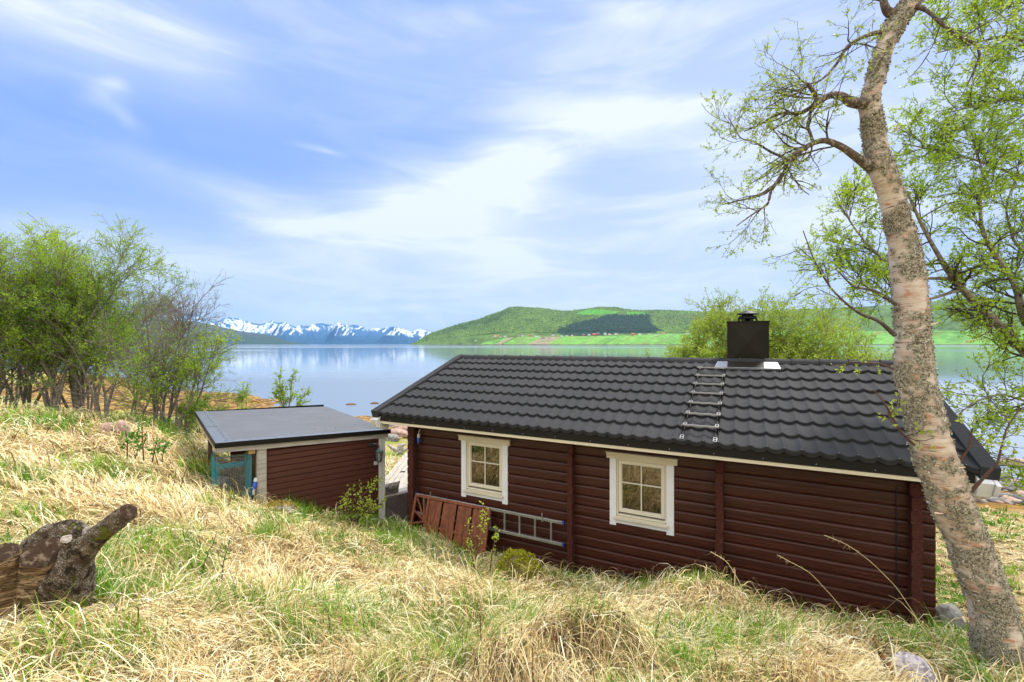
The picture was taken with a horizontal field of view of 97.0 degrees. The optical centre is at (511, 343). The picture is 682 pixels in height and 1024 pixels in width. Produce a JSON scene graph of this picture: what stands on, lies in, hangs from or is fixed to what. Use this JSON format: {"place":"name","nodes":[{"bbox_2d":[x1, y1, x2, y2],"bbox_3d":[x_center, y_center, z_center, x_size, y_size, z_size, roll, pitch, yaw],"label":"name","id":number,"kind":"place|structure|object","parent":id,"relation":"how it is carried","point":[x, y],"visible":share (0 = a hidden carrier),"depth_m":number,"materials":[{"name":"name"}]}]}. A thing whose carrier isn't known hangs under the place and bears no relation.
{"place":"outdoors","nodes":[
{"label":"outdoors","id":0,"kind":"place"},
{"bbox_2d":[4,318,304,343],"bbox_3d":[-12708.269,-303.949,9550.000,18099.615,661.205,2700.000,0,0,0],"label":"headland","id":1,"kind":"structure","parent":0,"point":[251,338],"depth_m":9238.68,"materials":[{"name":"grass"},{"name":"green foliage"},{"name":"rock"}]},
{"bbox_2d":[100,300,430,343],"bbox_3d":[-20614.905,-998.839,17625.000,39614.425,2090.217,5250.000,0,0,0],"label":"snow mountains","id":2,"kind":"structure","parent":0,"point":[318,333],"depth_m":17633.45,"materials":[{"name":"white snow"}]},
{"bbox_2d":[269,322,412,343],"bbox_3d":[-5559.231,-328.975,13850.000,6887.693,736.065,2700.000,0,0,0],"label":"snowy mountains","id":3,"kind":"structure","parent":0,"point":[339,334],"depth_m":13480.56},
{"bbox_2d":[0,397,1023,681],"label":"green grass","id":4,"kind":"structure","parent":0,"point":[102,589],"depth_m":3.51,"materials":[{"name":"plant"}]},
{"bbox_2d":[0,344,1023,478],"bbox_3d":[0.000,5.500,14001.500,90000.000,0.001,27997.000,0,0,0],"label":"water","id":5,"kind":"structure","parent":0,"point":[337,377],"depth_m":106.19,"materials":[{"name":"blue liquid"}]},
{"bbox_2d":[0,369,1023,681],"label":"ground","id":6,"kind":"structure","parent":0,"point":[1018,511],"depth_m":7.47,"materials":[{"name":"plant"}]},
{"bbox_2d":[0,229,118,407],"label":"birch tree","id":7,"kind":"object","parent":6,"relation":"on","point":[16,394],"visible":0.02,"depth_m":15.78,"materials":[{"name":"green plant"}]},
{"bbox_2d":[0,234,121,408],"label":"birch tree","id":8,"kind":"object","parent":6,"relation":"on","point":[27,389],"visible":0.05,"depth_m":13.23,"materials":[{"name":"green plant"}]},
{"bbox_2d":[0,233,123,406],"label":"birch tree","id":9,"kind":"object","parent":6,"relation":"on","point":[3,376],"visible":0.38,"depth_m":12.39,"materials":[{"name":"green plant"}]},
{"bbox_2d":[0,504,137,615],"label":"birch stump","id":10,"kind":"object","parent":6,"relation":"on","point":[40,552],"visible":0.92,"depth_m":2.59,"materials":[{"name":"brown wood"}]},
{"bbox_2d":[0,212,154,411],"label":"birch tree","id":11,"kind":"object","parent":6,"relation":"on","point":[76,398],"visible":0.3,"depth_m":12.96,"materials":[{"name":"green plant"}]},
{"bbox_2d":[0,210,183,411],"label":"birch tree","id":12,"kind":"object","parent":6,"relation":"on","point":[87,279],"visible":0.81,"depth_m":12.47,"materials":[{"name":"green plant"}]},
{"bbox_2d":[1,258,201,417],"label":"birch tree","id":13,"kind":"object","parent":6,"relation":"on","point":[95,396],"visible":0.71,"depth_m":12.60,"materials":[{"name":"green plant"}]},
{"bbox_2d":[1,237,206,413],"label":"birch tree","id":14,"kind":"object","parent":6,"relation":"on","point":[89,405],"visible":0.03,"depth_m":16.29,"materials":[{"name":"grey plant"}]},
{"bbox_2d":[98,422,112,435],"bbox_3d":[-8.088,1.714,9.018,0.241,0.309,0.203,0,0,-28],"label":"stone","id":15,"kind":"object","parent":6,"relation":"on","point":[102,427],"visible":0.66,"depth_m":8.96,"materials":[{"name":"pink stone"}]},
{"bbox_2d":[114,420,129,436],"bbox_3d":[-7.813,1.708,9.080,0.280,0.380,0.214,0,0,0],"label":"stone","id":16,"kind":"object","parent":6,"relation":"on","point":[119,424],"visible":0.74,"depth_m":9.00,"materials":[{"name":"pink stone"}]},
{"bbox_2d":[66,311,207,413],"bbox_3d":[-12.755,0.791,15.523,3.529,4.231,3.570,0,0,0],"label":"birch tree","id":17,"kind":"object","parent":6,"relation":"on","point":[129,387],"visible":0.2,"depth_m":15.42,"materials":[{"name":"green plant"}]},
{"bbox_2d":[118,420,172,461],"bbox_3d":[-5.948,1.556,7.328,1.068,0.696,0.292,0,0,13],"label":"rowan seedling","id":18,"kind":"object","parent":6,"relation":"on","point":[131,434],"visible":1,"depth_m":7.31,"materials":[{"name":"green plant"}]},
{"bbox_2d":[77,269,241,424],"bbox_3d":[-9.519,0.229,12.616,3.360,4.503,5.126,0,0,-26],"label":"birch tree","id":19,"kind":"object","parent":6,"relation":"on","point":[158,351],"visible":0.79,"depth_m":12.00,"materials":[{"name":"grey plant"}]},
{"bbox_2d":[91,321,254,433],"bbox_3d":[-9.041,0.861,12.154,2.813,3.313,3.594,0,0,40],"label":"birch tree","id":20,"kind":"object","parent":6,"relation":"on","point":[195,366],"visible":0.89,"depth_m":11.93,"materials":[{"name":"green plant"}]},
{"bbox_2d":[1,381,403,438],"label":"seaweed","id":21,"kind":"object","parent":6,"relation":"on","point":[260,402],"visible":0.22,"depth_m":39.97,"materials":[{"name":"orange plant"}]},
{"bbox_2d":[172,463,235,508],"bbox_3d":[-4.364,2.119,6.392,0.963,0.860,0.100,0,0,2],"label":"bare shrub","id":22,"kind":"object","parent":6,"relation":"on","point":[220,486],"visible":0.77,"depth_m":6.40,"materials":[{"name":"brown plant"}]},
{"bbox_2d":[178,458,234,476],"bbox_3d":[-5.929,2.394,8.681,1.294,0.392,0.703,0,0,0],"label":"mossy rock","id":23,"kind":"object","parent":6,"relation":"on","point":[232,470],"visible":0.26,"depth_m":8.63,"materials":[{"name":"stone"}]},
{"bbox_2d":[166,386,253,436],"bbox_3d":[-8.621,1.986,12.780,2.082,1.497,1.806,0,0,0],"label":"shrub","id":24,"kind":"object","parent":6,"relation":"on","point":[190,412],"visible":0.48,"depth_m":12.59,"materials":[{"name":"green plant"}]},
{"bbox_2d":[196,532,230,581],"bbox_3d":[-2.409,1.946,3.676,0.343,0.811,0.145,0,0,25],"label":"raspberry cane","id":25,"kind":"object","parent":6,"relation":"on","point":[207,557],"visible":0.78,"depth_m":3.67,"materials":[{"name":"green plant"}]},
{"bbox_2d":[209,476,229,485],"bbox_3d":[-5.468,2.475,8.142,0.789,0.143,0.396,0,0,0],"label":"flat rock","id":26,"kind":"object","parent":6,"relation":"on","point":[226,481],"visible":0.22,"depth_m":8.10,"materials":[{"name":"grey stone"}]},
{"bbox_2d":[211,450,251,499],"bbox_3d":[-4.934,2.365,7.958,0.548,0.932,0.600,0,0,-39],"label":"netted cage","id":27,"kind":"object","parent":6,"relation":"on","point":[248,460],"visible":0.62,"depth_m":7.82,"materials":[{"name":"teal"}]},
{"bbox_2d":[240,381,250,407],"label":"willow shrub","id":28,"kind":"object","parent":6,"relation":"on","point":[246,392],"visible":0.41,"depth_m":23.99,"materials":[{"name":"green plant"}]},
{"bbox_2d":[261,499,296,514],"bbox_3d":[-3.926,2.743,7.545,0.680,0.298,0.500,0,0,0],"label":"mossy rock","id":29,"kind":"object","parent":6,"relation":"on","point":[279,504],"visible":0.56,"depth_m":7.49,"materials":[{"name":"stone"}]},
{"bbox_2d":[268,366,312,406],"bbox_3d":[-14.582,3.228,29.955,2.853,3.635,1.418,0,0,0],"label":"willow shrub","id":30,"kind":"object","parent":6,"relation":"on","point":[281,395],"visible":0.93,"depth_m":29.94,"materials":[{"name":"green plant"}]},
{"bbox_2d":[194,405,390,523],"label":"garden shed","id":31,"kind":"structure","parent":6,"relation":"on","point":[323,456],"depth_m":8.79,"materials":[{"name":"brown wood"}]},
{"bbox_2d":[331,476,386,524],"bbox_3d":[-2.550,2.650,7.585,0.998,0.855,0.552,0,0,0],"label":"willow sapling","id":32,"kind":"object","parent":6,"relation":"on","point":[370,503],"visible":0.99,"depth_m":7.61,"materials":[{"name":"green plant"}]},
{"bbox_2d":[385,434,399,441],"bbox_3d":[-5.243,4.073,19.511,0.813,0.386,0.576,0,0,0],"label":"boulder","id":33,"kind":"object","parent":6,"relation":"on","point":[393,437],"visible":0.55,"depth_m":19.32,"materials":[{"name":"grey stone"}]},
{"bbox_2d":[385,453,407,524],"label":"wooden deck","id":34,"kind":"structure","parent":6,"relation":"on","point":[395,475],"depth_m":13.00,"materials":[{"name":"grey wood"}]},
{"bbox_2d":[385,487,407,519],"bbox_3d":[-2.427,3.455,10.015,1.370,0.570,0.800,0,0,-38],"label":"rattan sofa","id":35,"kind":"object","parent":34,"relation":"on","point":[396,503],"visible":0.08,"depth_m":9.53,"materials":[{"name":"grey"}]},
{"bbox_2d":[385,481,399,494],"bbox_3d":[-2.636,3.130,9.643,0.520,0.353,0.187,0,0,-41],"label":"scatter cushion","id":36,"kind":"object","parent":35,"relation":"on","point":[392,488],"visible":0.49,"depth_m":9.62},
{"bbox_2d":[387,443,407,454],"bbox_3d":[-4.164,3.819,16.492,0.856,0.418,0.332,0,0,0],"label":"driftwood","id":37,"kind":"object","parent":6,"relation":"on","point":[399,449],"visible":0.9,"depth_m":16.44,"materials":[{"name":"grey wood"}]},
{"bbox_2d":[388,428,407,437],"bbox_3d":[-5.194,4.116,20.612,0.908,0.523,0.892,0,0,44],"label":"boulder","id":38,"kind":"object","parent":6,"relation":"on","point":[403,433],"visible":0.46,"depth_m":20.36,"materials":[{"name":"pink stone"}]},
{"bbox_2d":[393,425,406,430],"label":"boulder","id":39,"kind":"object","parent":6,"relation":"on","point":[400,427],"visible":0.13,"depth_m":22.71,"materials":[{"name":"pink stone"}]},
{"bbox_2d":[409,494,490,556],"bbox_3d":[-1.094,3.106,7.662,1.645,0.809,0.367,0,0,28],"label":"fence panel","id":40,"kind":"object","parent":6,"relation":"on","point":[431,514],"visible":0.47,"depth_m":7.64,"materials":[{"name":"red wood"}]},
{"bbox_2d":[465,501,489,574],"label":"willow sapling","id":41,"kind":"object","parent":6,"relation":"on","point":[481,526],"visible":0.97,"depth_m":5.59,"materials":[{"name":"green plant"}]},
{"bbox_2d":[489,525,499,573],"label":"willow sapling","id":42,"kind":"object","parent":6,"relation":"on","point":[495,537],"visible":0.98,"depth_m":5.70,"materials":[{"name":"green plant"}]},
{"bbox_2d":[0,420,1016,681],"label":"dead leaves","id":43,"kind":"object","parent":6,"relation":"on","point":[60,676],"visible":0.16,"depth_m":2.73,"materials":[{"name":"brown plant"}]},
{"bbox_2d":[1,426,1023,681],"bbox_3d":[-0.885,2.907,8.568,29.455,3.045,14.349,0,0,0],"label":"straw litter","id":44,"kind":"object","parent":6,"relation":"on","point":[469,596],"visible":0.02,"depth_m":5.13,"materials":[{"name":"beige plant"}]},
{"bbox_2d":[493,548,545,582],"bbox_3d":[0.097,2.923,5.822,0.718,0.609,0.641,0,0,0],"label":"bush","id":45,"kind":"object","parent":6,"relation":"on","point":[510,557],"visible":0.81,"depth_m":5.68,"materials":[{"name":"plant"}]},
{"bbox_2d":[370,310,1001,630],"bbox_3d":[2.390,1.795,8.779,8.250,4.810,5.676,0,0,28],"label":"log cabin","id":46,"kind":"object","parent":6,"relation":"on","point":[748,458],"visible":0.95,"depth_m":6.38,"materials":[{"name":"brown wood"}]},
{"bbox_2d":[458,434,510,504],"bbox_3d":[-0.444,2.101,7.711,1.030,1.078,0.235,0,0,28],"label":"window","id":47,"kind":"structure","parent":46,"relation":"in","point":[484,460],"depth_m":7.69,"materials":[{"name":"beige wood"}]},
{"bbox_2d":[415,493,563,546],"bbox_3d":[-0.478,2.889,7.554,2.857,0.383,0.042,0,0,28],"label":"aluminium ladder","id":48,"kind":"object","parent":46,"relation":"attached to","point":[534,537],"visible":0.73,"depth_m":7.23,"materials":[{"name":"grey metal"}]},
{"bbox_2d":[605,450,678,535],"bbox_3d":[1.841,2.101,6.456,1.016,1.078,0.143,0,0,28],"label":"window","id":49,"kind":"structure","parent":46,"relation":"in","point":[640,484],"depth_m":6.47,"materials":[{"name":"beige wood"}]},
{"bbox_2d":[389,424,1023,504],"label":"shore stones","id":50,"kind":"object","parent":6,"relation":"on","point":[1011,499],"visible":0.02,"depth_m":13.43,"materials":[{"name":"grey stone"}]},
{"bbox_2d":[664,301,777,357],"bbox_3d":[6.711,1.569,14.703,4.570,5.904,3.580,0,0,-20],"label":"willow","id":51,"kind":"object","parent":6,"relation":"on","point":[697,350],"visible":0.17,"depth_m":13.97,"materials":[{"name":"green plant"}]},
{"bbox_2d":[709,552,741,587],"bbox_3d":[2.221,2.446,4.601,0.465,0.676,0.086,0,0,0],"label":"grass stalk","id":52,"kind":"object","parent":6,"relation":"on","point":[728,564],"depth_m":4.60,"materials":[{"name":"plant"}]},
{"bbox_2d":[638,283,838,358],"bbox_3d":[7.485,1.290,14.893,5.816,6.651,4.854,0,0,0],"label":"willow","id":53,"kind":"object","parent":6,"relation":"on","point":[769,316],"visible":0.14,"depth_m":14.64,"materials":[{"name":"green plant"}]},
{"bbox_2d":[691,278,864,359],"bbox_3d":[8.767,1.141,14.677,5.127,7.176,5.098,0,0,41],"label":"willow","id":54,"kind":"object","parent":6,"relation":"on","point":[785,316],"visible":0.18,"depth_m":14.25,"materials":[{"name":"green plant"}]},
{"bbox_2d":[778,555,849,620],"bbox_3d":[2.880,2.360,4.243,0.859,0.815,0.078,0,0,-5],"label":"grass stalk","id":55,"kind":"object","parent":6,"relation":"on","point":[817,580],"depth_m":4.26,"materials":[{"name":"plant"}]},
{"bbox_2d":[771,308,942,365],"bbox_3d":[10.015,1.665,14.676,5.111,6.138,5.529,0,0,-22],"label":"willow","id":56,"kind":"object","parent":6,"relation":"on","point":[865,349],"visible":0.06,"depth_m":13.79,"materials":[{"name":"green plant"}]},
{"bbox_2d":[699,0,1023,673],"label":"birch","id":57,"kind":"object","parent":6,"relation":"on","point":[993,610],"visible":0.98,"depth_m":3.01,"materials":[{"name":"green plant"}]},
{"bbox_2d":[824,535,918,621],"bbox_3d":[3.345,2.316,4.112,1.196,1.259,0.064,0,0,-11],"label":"grass stalk","id":58,"kind":"object","parent":6,"relation":"on","point":[879,570],"depth_m":4.12,"materials":[{"name":"plant"}]},
{"bbox_2d":[878,651,894,676],"bbox_3d":[2.359,2.021,2.842,0.162,0.210,0.042,0,0,-16],"label":"broken stick","id":59,"kind":"object","parent":6,"relation":"on","point":[885,659],"visible":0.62,"depth_m":2.82,"materials":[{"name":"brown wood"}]},
{"bbox_2d":[783,103,1023,505],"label":"side birch","id":60,"kind":"object","parent":6,"relation":"on","point":[957,278],"visible":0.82,"depth_m":6.12,"materials":[{"name":"green plant"}]},
{"bbox_2d":[889,651,939,681],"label":"rock","id":61,"kind":"object","parent":6,"relation":"on","point":[907,658],"visible":0.55,"depth_m":2.92,"materials":[{"name":"grey stone"}]},
{"bbox_2d":[867,0,1023,241],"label":"side birch","id":62,"kind":"object","parent":6,"relation":"on","point":[970,96],"visible":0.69,"depth_m":6.56,"materials":[{"name":"green plant"}]},
{"bbox_2d":[935,603,965,628],"bbox_3d":[5.365,3.372,5.544,0.317,0.368,0.275,0,0,0],"label":"rock","id":63,"kind":"object","parent":6,"relation":"on","point":[957,614],"visible":0.56,"depth_m":5.48,"materials":[{"name":"grey stone"}]},
{"bbox_2d":[1000,472,1011,479],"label":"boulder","id":64,"kind":"object","parent":6,"relation":"on","point":[1009,478],"visible":0.09,"depth_m":17.67,"materials":[{"name":"grey stone"}]},
{"bbox_2d":[999,458,1023,465],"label":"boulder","id":65,"kind":"object","parent":6,"relation":"on","point":[1011,461],"visible":0.3,"depth_m":20.41,"materials":[{"name":"grey stone"}]},
{"bbox_2d":[0,0,1023,331],"label":"sky","id":66,"kind":"structure","parent":0,"point":[409,165],"materials":[{"name":"blue"}]},
{"bbox_2d":[411,297,1023,344],"bbox_3d":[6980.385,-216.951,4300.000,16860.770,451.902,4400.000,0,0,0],"label":"green hill","id":67,"kind":"structure","parent":0,"point":[943,336],"depth_m":3031.84,"materials":[{"name":"green plant"}]},
{"bbox_2d":[512,309,670,331],"bbox_3d":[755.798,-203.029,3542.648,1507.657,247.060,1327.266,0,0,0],"label":"spruce forest","id":68,"kind":"object","parent":67,"relation":"on","point":[633,327],"visible":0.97,"depth_m":3231.90,"materials":[{"name":"green plant"}]},
{"bbox_2d":[410,300,959,344],"bbox_3d":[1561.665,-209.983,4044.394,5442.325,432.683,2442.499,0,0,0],"label":"birch forest","id":69,"kind":"object","parent":67,"relation":"on","point":[525,320],"visible":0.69,"depth_m":3699.35,"materials":[{"name":"green plant"}]}
]}

